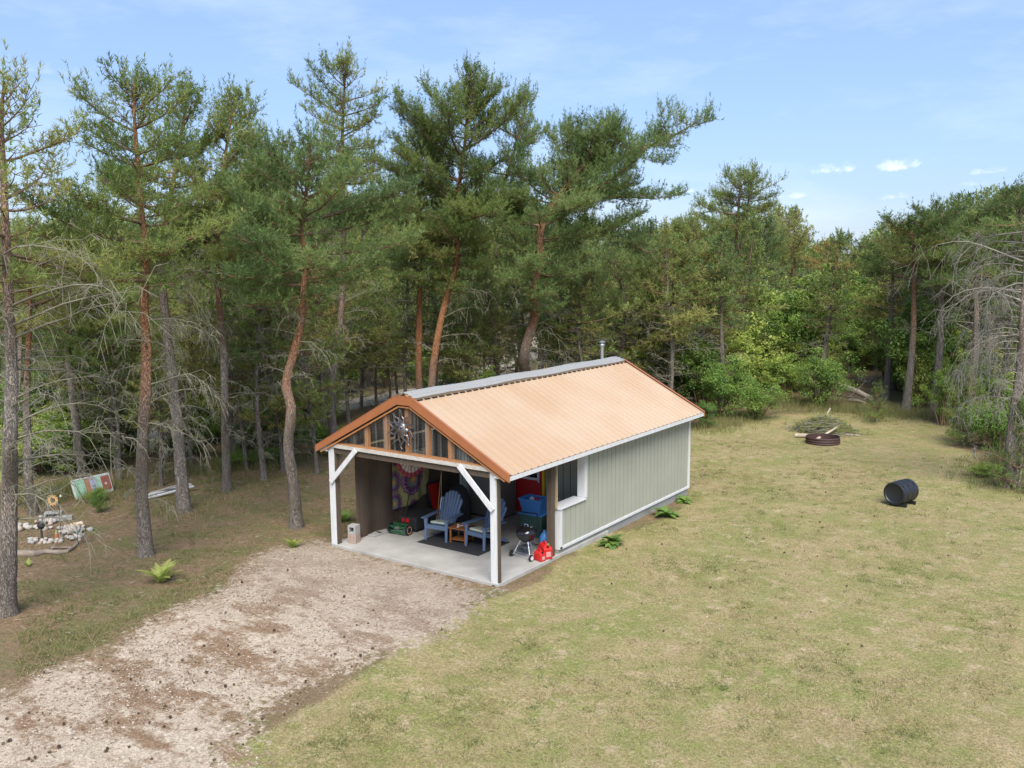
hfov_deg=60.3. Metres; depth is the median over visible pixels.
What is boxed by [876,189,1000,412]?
pine tree
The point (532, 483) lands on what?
door
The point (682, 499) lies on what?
leafy plant
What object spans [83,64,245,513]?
pine tree
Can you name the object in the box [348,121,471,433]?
pine tree
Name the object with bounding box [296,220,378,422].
pine tree
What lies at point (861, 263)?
pine tree
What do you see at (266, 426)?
shrub
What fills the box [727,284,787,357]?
shrub
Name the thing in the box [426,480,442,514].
plastic sled
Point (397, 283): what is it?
pine tree
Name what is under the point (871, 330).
shrub
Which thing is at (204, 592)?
twig litter
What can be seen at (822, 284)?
pine tree
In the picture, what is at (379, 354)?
pine tree
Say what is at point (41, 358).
shrub
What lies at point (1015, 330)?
shrub
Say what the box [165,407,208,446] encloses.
shrub
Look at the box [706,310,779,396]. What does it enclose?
shrub
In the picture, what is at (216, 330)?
pine tree
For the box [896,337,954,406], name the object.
shrub
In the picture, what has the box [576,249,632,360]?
pine tree
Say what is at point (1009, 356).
shrub
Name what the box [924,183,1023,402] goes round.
pine tree
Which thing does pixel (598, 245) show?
pine tree
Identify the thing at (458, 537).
side table
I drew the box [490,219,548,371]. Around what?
pine tree
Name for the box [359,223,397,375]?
pine tree
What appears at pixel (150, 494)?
board
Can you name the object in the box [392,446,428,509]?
tapestry
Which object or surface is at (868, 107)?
sky
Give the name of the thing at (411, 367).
shrub
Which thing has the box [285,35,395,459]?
pine tree
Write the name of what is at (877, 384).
dead branch
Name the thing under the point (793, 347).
shrub
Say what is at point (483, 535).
garden chair
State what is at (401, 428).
sun ornament
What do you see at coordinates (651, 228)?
pine tree
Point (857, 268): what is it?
pine tree
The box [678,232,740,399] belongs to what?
pine tree
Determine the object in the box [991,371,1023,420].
shrub
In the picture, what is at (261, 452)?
pine tree
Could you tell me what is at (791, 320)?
shrub
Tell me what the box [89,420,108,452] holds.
shrub
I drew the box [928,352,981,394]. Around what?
shrub
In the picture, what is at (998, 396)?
shrub
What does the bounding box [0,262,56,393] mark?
pine tree
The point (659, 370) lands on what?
shrub
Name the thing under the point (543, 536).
water jug
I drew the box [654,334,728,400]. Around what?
shrub
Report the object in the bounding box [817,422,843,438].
log
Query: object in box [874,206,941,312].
pine tree
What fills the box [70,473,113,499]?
painted board panel
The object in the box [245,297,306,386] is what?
pine tree
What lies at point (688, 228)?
pine tree
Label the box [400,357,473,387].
shrub
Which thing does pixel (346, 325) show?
pine tree
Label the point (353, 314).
pine tree
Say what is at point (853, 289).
shrub
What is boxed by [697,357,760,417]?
shrub
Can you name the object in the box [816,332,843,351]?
shrub
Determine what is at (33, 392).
shrub
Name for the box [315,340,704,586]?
cabin
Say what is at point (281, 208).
pine tree
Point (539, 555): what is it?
fuel can
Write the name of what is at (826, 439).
fire ring
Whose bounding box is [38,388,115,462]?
shrub
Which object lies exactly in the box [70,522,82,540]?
garden stake
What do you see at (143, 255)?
pine tree
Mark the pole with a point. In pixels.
(439, 492)
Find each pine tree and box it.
[0,37,170,618]
[0,189,158,478]
[0,207,118,515]
[0,214,56,455]
[0,217,24,430]
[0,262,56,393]
[0,308,46,371]
[8,50,246,557]
[14,225,119,455]
[16,218,64,400]
[30,235,156,470]
[33,302,120,456]
[42,252,158,479]
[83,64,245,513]
[92,268,173,448]
[93,282,193,458]
[96,220,138,315]
[97,203,134,233]
[102,231,140,383]
[103,313,207,486]
[125,222,158,333]
[128,210,154,235]
[131,288,216,448]
[134,280,219,470]
[136,288,176,406]
[140,254,231,407]
[151,282,218,415]
[154,72,320,491]
[165,117,290,445]
[177,240,283,470]
[184,279,244,401]
[192,199,314,480]
[198,294,272,454]
[203,104,427,529]
[204,293,314,471]
[220,167,336,447]
[221,126,310,399]
[238,264,352,473]
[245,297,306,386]
[248,229,323,377]
[269,228,368,435]
[269,237,383,427]
[283,310,312,386]
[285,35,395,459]
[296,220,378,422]
[306,219,372,374]
[308,191,362,327]
[311,262,378,415]
[318,204,402,388]
[332,189,392,384]
[336,276,415,406]
[343,260,416,410]
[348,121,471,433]
[350,295,414,405]
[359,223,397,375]
[360,49,534,429]
[361,190,397,288]
[361,248,444,391]
[364,259,416,393]
[373,194,425,362]
[380,222,416,339]
[388,270,482,385]
[403,241,461,375]
[405,267,491,383]
[412,196,452,361]
[423,195,512,377]
[426,237,470,366]
[438,288,499,383]
[439,204,544,375]
[457,232,518,373]
[462,79,724,371]
[466,266,563,372]
[466,278,526,376]
[486,261,540,373]
[487,205,558,350]
[489,194,582,369]
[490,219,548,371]
[511,221,614,363]
[528,230,607,364]
[532,264,594,365]
[535,257,640,366]
[540,275,624,365]
[544,216,568,356]
[554,286,597,362]
[557,215,606,357]
[561,244,598,344]
[564,251,633,357]
[572,216,610,270]
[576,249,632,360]
[580,237,602,344]
[588,239,666,369]
[589,258,626,358]
[597,234,627,352]
[598,219,617,249]
[605,252,667,365]
[609,245,660,347]
[613,255,688,381]
[615,215,685,359]
[620,248,678,376]
[620,281,684,386]
[628,228,739,391]
[634,215,719,402]
[637,208,753,393]
[659,215,699,266]
[678,227,765,408]
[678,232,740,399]
[682,251,727,345]
[689,156,790,370]
[696,214,746,353]
[700,232,747,353]
[709,210,789,367]
[716,210,784,285]
[723,235,763,322]
[743,215,793,300]
[747,218,776,290]
[749,236,788,299]
[758,215,793,292]
[768,205,819,289]
[769,202,799,250]
[777,204,822,285]
[782,247,824,288]
[784,233,857,336]
[786,253,816,307]
[794,226,876,392]
[803,257,844,315]
[819,228,863,284]
[843,220,889,284]
[845,244,957,389]
[850,258,863,279]
[852,223,968,400]
[855,263,888,302]
[856,245,889,360]
[860,262,890,370]
[872,209,976,410]
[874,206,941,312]
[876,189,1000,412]
[893,189,991,325]
[895,204,1023,488]
[895,214,982,332]
[899,244,1002,366]
[917,216,1022,434]
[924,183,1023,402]
[945,188,987,320]
[954,227,1020,372]
[959,219,1023,351]
[961,200,1023,409]
[970,184,998,205]
[974,171,1023,338]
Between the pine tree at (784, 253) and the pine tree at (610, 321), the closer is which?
the pine tree at (610, 321)
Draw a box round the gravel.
[0,541,478,767]
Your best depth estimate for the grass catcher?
20.58 m
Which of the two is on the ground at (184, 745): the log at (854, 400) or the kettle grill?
the log at (854, 400)
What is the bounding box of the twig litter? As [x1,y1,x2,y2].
[12,408,1023,757]
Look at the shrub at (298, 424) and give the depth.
30.08 m
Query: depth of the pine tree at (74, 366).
26.77 m
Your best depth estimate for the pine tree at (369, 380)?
48.06 m
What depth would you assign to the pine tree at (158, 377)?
25.20 m
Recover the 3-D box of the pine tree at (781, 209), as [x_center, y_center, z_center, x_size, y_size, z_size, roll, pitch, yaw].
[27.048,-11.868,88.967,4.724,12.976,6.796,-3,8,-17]
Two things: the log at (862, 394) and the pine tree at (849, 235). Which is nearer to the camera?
the log at (862, 394)
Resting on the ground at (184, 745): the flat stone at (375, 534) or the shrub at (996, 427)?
the shrub at (996, 427)
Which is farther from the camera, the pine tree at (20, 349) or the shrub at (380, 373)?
the shrub at (380, 373)
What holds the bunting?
hanging from the cabin
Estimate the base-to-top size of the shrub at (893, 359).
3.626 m
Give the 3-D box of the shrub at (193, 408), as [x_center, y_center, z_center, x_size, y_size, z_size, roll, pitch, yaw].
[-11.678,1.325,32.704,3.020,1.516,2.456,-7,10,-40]
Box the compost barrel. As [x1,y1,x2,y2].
[883,479,918,507]
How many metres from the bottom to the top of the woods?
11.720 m
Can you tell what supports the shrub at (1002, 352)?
on the ground at (184, 745)
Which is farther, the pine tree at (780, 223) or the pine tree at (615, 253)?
the pine tree at (780, 223)
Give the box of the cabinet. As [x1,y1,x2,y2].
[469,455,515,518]
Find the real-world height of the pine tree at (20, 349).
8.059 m
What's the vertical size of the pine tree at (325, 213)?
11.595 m
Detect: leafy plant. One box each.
[597,534,624,549]
[653,505,681,518]
[675,494,694,503]
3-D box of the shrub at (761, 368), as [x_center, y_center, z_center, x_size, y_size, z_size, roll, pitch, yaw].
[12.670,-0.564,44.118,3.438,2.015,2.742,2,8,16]
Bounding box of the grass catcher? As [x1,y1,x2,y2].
[398,506,435,530]
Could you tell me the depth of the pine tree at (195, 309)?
36.80 m
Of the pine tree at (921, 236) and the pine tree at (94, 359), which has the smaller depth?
the pine tree at (94, 359)
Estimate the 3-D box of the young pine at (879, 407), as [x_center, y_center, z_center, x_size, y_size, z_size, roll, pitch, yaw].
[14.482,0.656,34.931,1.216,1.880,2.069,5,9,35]
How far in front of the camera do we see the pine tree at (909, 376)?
37.46 m
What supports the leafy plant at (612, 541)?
on the ground at (184, 745)
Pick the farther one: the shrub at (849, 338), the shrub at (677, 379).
the shrub at (849, 338)
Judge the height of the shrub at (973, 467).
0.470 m
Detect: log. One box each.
[17,541,78,556]
[795,434,806,437]
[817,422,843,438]
[838,384,872,400]
[849,398,864,403]
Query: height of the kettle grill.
0.721 m
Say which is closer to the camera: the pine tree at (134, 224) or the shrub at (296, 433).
the shrub at (296, 433)
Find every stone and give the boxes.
[18,525,23,531]
[73,532,82,538]
[368,532,383,536]
[375,529,387,533]
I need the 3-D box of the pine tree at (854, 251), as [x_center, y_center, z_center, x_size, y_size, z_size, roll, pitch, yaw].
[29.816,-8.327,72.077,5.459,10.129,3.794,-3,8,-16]
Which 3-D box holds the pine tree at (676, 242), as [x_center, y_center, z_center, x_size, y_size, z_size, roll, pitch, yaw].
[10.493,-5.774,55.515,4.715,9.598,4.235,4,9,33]
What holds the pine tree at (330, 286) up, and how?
on the ground at (184, 745)
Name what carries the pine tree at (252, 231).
on the ground at (184, 745)
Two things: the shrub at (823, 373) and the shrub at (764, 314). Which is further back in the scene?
the shrub at (764, 314)
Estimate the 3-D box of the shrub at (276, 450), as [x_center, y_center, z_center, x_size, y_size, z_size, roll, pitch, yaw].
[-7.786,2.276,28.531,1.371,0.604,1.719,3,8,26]
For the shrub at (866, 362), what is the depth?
52.56 m
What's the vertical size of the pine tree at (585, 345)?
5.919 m
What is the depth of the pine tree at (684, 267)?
37.59 m
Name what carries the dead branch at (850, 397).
on the ground at (184, 745)
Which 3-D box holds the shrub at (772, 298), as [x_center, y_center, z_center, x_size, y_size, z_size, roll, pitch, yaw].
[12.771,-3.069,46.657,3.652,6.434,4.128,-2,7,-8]
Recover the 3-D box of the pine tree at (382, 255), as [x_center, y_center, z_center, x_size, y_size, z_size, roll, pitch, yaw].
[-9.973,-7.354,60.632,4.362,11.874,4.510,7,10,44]
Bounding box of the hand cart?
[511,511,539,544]
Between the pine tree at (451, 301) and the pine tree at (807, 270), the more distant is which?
the pine tree at (807, 270)
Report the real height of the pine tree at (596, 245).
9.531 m
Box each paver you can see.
[348,533,359,537]
[348,536,359,540]
[348,539,360,543]
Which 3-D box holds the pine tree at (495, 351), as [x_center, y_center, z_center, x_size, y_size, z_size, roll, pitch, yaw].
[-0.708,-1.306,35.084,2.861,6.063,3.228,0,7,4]
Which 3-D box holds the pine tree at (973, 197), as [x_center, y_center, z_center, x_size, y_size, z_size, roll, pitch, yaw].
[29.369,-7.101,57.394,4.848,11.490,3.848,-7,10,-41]
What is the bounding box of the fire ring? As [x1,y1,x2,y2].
[805,433,840,445]
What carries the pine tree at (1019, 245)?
on the ground at (184, 745)
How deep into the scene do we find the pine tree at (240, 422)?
26.92 m
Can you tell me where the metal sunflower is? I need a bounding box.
[48,495,57,515]
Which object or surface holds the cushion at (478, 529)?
on the garden chair at (483, 535)
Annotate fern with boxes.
[137,558,181,581]
[284,538,301,547]
[341,507,354,521]
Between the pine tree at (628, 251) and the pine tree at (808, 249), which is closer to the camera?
the pine tree at (628, 251)
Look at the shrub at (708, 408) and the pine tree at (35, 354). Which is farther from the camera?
the pine tree at (35, 354)
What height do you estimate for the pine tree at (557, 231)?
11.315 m
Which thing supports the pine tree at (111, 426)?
on the ground at (184, 745)
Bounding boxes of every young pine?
[847,365,863,388]
[862,379,895,421]
[940,361,993,447]
[982,395,1023,492]
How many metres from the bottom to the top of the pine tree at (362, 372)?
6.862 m
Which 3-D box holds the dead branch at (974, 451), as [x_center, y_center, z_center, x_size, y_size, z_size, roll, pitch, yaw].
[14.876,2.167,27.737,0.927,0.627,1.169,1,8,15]
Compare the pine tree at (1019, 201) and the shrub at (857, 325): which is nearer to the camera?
the pine tree at (1019, 201)
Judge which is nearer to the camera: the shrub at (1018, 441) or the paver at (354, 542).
the paver at (354, 542)
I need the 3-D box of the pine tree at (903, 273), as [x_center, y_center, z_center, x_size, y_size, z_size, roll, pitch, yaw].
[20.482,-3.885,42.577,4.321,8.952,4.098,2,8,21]
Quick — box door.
[516,471,541,510]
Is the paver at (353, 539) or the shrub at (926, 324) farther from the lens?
the shrub at (926, 324)
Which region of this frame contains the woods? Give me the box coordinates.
[92,215,966,323]
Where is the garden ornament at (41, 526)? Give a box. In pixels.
[37,516,44,537]
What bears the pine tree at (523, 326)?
on the ground at (184, 745)
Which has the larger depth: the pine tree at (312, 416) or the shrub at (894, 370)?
the shrub at (894, 370)
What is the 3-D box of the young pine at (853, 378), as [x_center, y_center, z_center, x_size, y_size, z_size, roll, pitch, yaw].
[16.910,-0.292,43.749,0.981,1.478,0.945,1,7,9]
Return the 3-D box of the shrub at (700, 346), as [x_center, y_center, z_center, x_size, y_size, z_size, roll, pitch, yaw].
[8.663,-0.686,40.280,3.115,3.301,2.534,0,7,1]
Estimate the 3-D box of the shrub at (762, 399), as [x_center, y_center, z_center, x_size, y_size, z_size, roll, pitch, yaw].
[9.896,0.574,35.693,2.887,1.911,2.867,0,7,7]
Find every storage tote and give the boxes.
[517,510,546,537]
[518,494,546,514]
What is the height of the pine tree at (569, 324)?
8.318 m
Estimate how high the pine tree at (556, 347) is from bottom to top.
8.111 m
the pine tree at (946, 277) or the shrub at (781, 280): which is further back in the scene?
the shrub at (781, 280)
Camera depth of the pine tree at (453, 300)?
44.10 m
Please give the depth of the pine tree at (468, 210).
29.66 m
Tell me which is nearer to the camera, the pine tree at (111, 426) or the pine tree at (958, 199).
the pine tree at (111, 426)
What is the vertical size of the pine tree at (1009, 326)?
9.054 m
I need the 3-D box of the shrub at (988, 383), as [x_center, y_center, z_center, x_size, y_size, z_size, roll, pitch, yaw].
[17.875,0.266,33.543,1.639,2.982,2.807,-1,7,-4]
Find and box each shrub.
[0,360,64,456]
[0,380,30,431]
[0,406,71,473]
[0,420,3,459]
[17,346,50,362]
[18,410,125,473]
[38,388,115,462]
[47,401,72,458]
[82,485,106,501]
[87,370,153,445]
[87,372,139,417]
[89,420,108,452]
[99,411,150,451]
[154,403,230,427]
[161,340,220,406]
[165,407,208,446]
[171,414,220,457]
[183,407,229,441]
[198,390,242,408]
[213,446,258,467]
[216,423,256,450]
[230,409,254,445]
[241,386,274,443]
[251,446,294,464]
[252,349,311,446]
[254,419,305,438]
[294,419,322,435]
[295,423,341,455]
[296,382,338,424]
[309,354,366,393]
[318,375,348,424]
[369,315,403,387]
[397,362,414,375]
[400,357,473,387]
[407,347,441,368]
[471,365,496,380]
[530,339,566,367]
[611,341,660,375]
[633,287,700,388]
[642,347,663,382]
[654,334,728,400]
[657,340,693,397]
[674,334,733,403]
[678,342,738,404]
[688,299,729,346]
[693,399,717,428]
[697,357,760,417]
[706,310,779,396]
[719,267,788,381]
[724,373,792,419]
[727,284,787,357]
[746,354,784,391]
[750,289,819,384]
[754,353,808,400]
[766,330,810,392]
[769,271,810,332]
[774,260,846,390]
[791,347,868,405]
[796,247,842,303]
[812,328,854,375]
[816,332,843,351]
[820,274,871,363]
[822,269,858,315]
[827,314,867,371]
[832,311,867,365]
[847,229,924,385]
[852,318,883,370]
[863,315,903,352]
[870,292,990,400]
[871,319,921,389]
[880,329,963,394]
[883,340,918,381]
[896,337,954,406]
[911,363,967,425]
[920,305,973,395]
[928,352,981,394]
[948,300,1003,347]
[948,348,990,400]
[952,327,1009,375]
[954,353,1012,425]
[958,395,1022,451]
[966,461,1002,476]
[968,338,1015,389]
[978,375,1023,416]
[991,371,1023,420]
[993,338,1016,379]
[1002,305,1017,378]
[1002,420,1023,468]
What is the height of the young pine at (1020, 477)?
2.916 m
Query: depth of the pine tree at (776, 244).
54.28 m
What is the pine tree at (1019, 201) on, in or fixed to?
on the ground at (184, 745)
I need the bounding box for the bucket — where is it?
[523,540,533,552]
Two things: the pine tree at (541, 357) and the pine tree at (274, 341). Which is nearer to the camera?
the pine tree at (274, 341)
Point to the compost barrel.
(898, 493)
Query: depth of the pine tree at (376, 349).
37.76 m
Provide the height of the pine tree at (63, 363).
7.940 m
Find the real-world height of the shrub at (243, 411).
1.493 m
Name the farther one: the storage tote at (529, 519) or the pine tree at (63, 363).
the pine tree at (63, 363)
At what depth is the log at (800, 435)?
31.99 m
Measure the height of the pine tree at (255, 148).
11.755 m
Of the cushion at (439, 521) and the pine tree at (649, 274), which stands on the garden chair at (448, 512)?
the cushion at (439, 521)
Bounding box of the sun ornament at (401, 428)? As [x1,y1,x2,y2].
[386,409,415,448]
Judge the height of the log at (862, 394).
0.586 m
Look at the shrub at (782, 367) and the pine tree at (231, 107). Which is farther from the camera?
the shrub at (782, 367)
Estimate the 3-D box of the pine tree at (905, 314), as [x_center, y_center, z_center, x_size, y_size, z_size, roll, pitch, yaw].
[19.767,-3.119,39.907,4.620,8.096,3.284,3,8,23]
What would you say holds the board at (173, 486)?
on the ground at (184, 745)
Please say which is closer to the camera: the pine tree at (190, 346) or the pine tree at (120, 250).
the pine tree at (190, 346)
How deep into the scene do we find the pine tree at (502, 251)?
42.12 m
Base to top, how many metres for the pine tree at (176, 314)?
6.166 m
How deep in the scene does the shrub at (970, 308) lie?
42.75 m
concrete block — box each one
[44,510,62,516]
[53,514,72,520]
[348,523,359,534]
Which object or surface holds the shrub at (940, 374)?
on the ground at (184, 745)
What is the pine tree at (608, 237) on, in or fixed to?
on the ground at (184, 745)
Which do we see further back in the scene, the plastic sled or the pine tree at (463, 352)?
the pine tree at (463, 352)
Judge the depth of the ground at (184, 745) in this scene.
15.10 m
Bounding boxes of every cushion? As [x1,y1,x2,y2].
[430,519,452,524]
[469,526,489,532]
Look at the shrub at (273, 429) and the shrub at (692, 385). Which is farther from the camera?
the shrub at (692, 385)
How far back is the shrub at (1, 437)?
27.85 m
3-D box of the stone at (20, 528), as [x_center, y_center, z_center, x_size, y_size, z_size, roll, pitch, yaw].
[-11.886,3.485,21.260,0.266,0.179,0.203,8,-7,19]
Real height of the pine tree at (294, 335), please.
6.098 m
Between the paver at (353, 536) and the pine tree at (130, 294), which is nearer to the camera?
the paver at (353, 536)
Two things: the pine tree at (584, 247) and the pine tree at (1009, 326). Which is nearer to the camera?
the pine tree at (1009, 326)
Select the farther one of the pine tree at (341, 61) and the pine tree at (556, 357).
the pine tree at (556, 357)
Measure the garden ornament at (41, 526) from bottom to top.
0.612 m
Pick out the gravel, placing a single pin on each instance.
(125, 708)
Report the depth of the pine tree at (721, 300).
38.15 m
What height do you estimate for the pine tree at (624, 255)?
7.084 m
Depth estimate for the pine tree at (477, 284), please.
36.58 m
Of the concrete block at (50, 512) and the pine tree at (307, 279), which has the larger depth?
the pine tree at (307, 279)
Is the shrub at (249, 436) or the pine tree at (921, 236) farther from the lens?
the pine tree at (921, 236)
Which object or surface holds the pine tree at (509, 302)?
on the ground at (184, 745)
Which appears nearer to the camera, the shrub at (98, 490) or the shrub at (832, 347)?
the shrub at (98, 490)
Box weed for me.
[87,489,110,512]
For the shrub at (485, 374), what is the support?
on the ground at (184, 745)
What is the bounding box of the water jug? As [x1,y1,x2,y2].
[539,530,546,542]
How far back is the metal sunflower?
22.11 m
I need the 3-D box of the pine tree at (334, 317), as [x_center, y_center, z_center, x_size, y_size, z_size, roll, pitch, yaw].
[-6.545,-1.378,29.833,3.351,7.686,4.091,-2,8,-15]
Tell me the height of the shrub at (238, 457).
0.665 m
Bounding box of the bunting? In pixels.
[397,447,425,477]
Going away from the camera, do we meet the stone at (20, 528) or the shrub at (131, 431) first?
the stone at (20, 528)
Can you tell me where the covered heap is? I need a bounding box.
[447,484,471,522]
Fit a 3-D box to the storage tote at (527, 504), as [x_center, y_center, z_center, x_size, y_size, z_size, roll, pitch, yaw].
[0.517,2.741,20.056,0.628,0.330,0.448,4,9,33]
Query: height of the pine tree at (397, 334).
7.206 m
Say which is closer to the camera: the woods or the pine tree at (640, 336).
the pine tree at (640, 336)
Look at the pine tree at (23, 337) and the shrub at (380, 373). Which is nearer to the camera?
the pine tree at (23, 337)
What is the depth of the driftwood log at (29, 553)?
19.35 m
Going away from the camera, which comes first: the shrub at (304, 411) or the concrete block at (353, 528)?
the concrete block at (353, 528)
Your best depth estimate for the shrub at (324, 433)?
29.50 m
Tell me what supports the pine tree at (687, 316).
on the ground at (184, 745)
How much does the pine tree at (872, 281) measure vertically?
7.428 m
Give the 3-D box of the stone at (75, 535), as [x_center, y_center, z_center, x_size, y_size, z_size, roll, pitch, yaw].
[-10.106,3.527,20.558,0.213,0.137,0.279,19,7,-31]
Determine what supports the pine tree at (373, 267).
on the ground at (184, 745)
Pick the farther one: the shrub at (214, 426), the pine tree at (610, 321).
the pine tree at (610, 321)
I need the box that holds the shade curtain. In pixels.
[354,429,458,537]
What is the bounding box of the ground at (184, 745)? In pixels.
[0,287,1023,767]
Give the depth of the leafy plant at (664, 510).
21.91 m
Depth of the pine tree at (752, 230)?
41.50 m
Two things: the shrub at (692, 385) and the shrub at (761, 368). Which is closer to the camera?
the shrub at (692, 385)
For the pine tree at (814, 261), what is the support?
on the ground at (184, 745)
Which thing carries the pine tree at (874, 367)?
on the ground at (184, 745)
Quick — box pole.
[437,470,441,516]
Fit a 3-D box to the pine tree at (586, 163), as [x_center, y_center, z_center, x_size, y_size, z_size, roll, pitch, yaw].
[2.522,-4.526,32.433,8.731,13.194,6.878,-5,9,-33]
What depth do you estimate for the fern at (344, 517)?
21.76 m
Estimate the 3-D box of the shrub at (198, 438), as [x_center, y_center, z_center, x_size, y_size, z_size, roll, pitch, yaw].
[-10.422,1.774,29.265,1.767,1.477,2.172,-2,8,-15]
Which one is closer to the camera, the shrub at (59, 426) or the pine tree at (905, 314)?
the shrub at (59, 426)
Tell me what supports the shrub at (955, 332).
on the ground at (184, 745)
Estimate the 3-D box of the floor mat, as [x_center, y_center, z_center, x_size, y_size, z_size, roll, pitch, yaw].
[-1.085,3.528,19.694,1.740,0.010,1.160,5,9,35]
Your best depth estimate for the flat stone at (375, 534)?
20.21 m
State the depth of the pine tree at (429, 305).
56.73 m
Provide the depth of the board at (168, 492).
24.40 m
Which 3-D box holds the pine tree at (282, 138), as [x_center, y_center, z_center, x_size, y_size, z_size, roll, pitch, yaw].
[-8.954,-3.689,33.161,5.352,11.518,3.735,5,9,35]
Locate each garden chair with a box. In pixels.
[421,490,463,542]
[462,498,507,550]
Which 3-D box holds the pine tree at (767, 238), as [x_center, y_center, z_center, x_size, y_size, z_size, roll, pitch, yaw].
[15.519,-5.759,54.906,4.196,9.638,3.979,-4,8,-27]
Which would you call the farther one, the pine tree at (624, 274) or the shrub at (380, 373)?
the shrub at (380, 373)
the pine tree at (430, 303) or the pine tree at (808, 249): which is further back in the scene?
the pine tree at (808, 249)
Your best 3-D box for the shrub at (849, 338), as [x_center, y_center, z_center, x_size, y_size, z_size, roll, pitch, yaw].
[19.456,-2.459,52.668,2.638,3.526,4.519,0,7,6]
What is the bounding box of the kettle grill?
[509,524,536,561]
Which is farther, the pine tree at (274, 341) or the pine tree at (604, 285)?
the pine tree at (604, 285)
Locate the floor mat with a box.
[418,530,509,555]
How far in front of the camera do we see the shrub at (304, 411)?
33.87 m
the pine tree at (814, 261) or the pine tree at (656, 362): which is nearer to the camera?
the pine tree at (656, 362)
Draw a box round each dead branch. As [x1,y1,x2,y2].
[836,380,882,400]
[849,371,883,386]
[858,378,895,390]
[972,444,1001,459]
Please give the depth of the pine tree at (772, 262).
59.67 m
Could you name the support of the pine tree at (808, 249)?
on the ground at (184, 745)
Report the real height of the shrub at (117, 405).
2.827 m
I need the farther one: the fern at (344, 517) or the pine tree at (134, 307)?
the pine tree at (134, 307)
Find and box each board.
[148,483,191,495]
[148,485,193,498]
[149,485,175,492]
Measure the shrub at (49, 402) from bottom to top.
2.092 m
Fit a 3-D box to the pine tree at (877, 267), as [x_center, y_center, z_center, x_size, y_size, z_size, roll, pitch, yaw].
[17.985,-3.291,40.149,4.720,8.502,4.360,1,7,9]
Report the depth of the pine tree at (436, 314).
34.94 m
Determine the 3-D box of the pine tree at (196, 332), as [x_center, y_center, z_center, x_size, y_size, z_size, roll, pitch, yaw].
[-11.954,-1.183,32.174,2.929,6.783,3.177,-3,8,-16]
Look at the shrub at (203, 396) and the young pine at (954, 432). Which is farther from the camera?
the shrub at (203, 396)
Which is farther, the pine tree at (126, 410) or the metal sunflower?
the pine tree at (126, 410)
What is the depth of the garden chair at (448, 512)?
20.21 m
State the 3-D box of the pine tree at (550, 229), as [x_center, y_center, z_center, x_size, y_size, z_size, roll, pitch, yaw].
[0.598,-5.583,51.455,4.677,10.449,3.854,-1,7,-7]
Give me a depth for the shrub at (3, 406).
28.92 m
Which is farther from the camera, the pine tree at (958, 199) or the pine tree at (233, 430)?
the pine tree at (958, 199)
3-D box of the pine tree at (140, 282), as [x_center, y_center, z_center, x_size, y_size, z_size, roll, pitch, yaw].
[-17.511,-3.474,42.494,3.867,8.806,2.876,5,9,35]
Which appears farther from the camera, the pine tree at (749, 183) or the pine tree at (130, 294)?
the pine tree at (749, 183)
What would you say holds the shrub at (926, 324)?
on the ground at (184, 745)
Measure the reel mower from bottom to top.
1.011 m
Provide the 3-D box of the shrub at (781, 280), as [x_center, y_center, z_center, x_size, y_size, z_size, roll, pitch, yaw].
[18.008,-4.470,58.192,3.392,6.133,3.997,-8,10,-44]
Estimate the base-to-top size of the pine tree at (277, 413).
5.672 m
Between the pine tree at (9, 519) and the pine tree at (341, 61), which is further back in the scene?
the pine tree at (341, 61)
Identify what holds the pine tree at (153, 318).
on the ground at (184, 745)
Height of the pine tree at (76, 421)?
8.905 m
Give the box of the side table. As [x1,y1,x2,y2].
[448,522,475,543]
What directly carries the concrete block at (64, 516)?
on the ground at (184, 745)
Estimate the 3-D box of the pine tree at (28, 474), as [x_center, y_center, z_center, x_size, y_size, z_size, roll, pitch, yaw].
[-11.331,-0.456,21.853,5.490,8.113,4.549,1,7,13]
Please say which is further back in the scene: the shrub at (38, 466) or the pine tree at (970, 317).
the pine tree at (970, 317)
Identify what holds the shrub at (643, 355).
on the ground at (184, 745)
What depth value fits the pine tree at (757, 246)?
66.92 m
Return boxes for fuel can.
[534,548,545,561]
[538,540,551,559]
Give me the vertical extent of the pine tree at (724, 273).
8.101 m
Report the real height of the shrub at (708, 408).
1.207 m
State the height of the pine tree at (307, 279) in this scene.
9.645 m
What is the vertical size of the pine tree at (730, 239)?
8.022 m
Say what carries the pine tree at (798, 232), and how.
on the ground at (184, 745)
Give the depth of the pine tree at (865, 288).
45.24 m
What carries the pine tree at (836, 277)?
on the ground at (184, 745)
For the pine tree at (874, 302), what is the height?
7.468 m
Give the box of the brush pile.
[781,412,875,435]
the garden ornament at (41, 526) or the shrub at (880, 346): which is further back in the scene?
the shrub at (880, 346)
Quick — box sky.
[0,0,1023,260]
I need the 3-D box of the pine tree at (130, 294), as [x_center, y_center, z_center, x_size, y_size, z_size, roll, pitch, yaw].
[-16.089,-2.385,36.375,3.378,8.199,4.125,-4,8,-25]
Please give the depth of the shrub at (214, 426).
31.80 m
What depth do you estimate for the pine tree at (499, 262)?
41.60 m

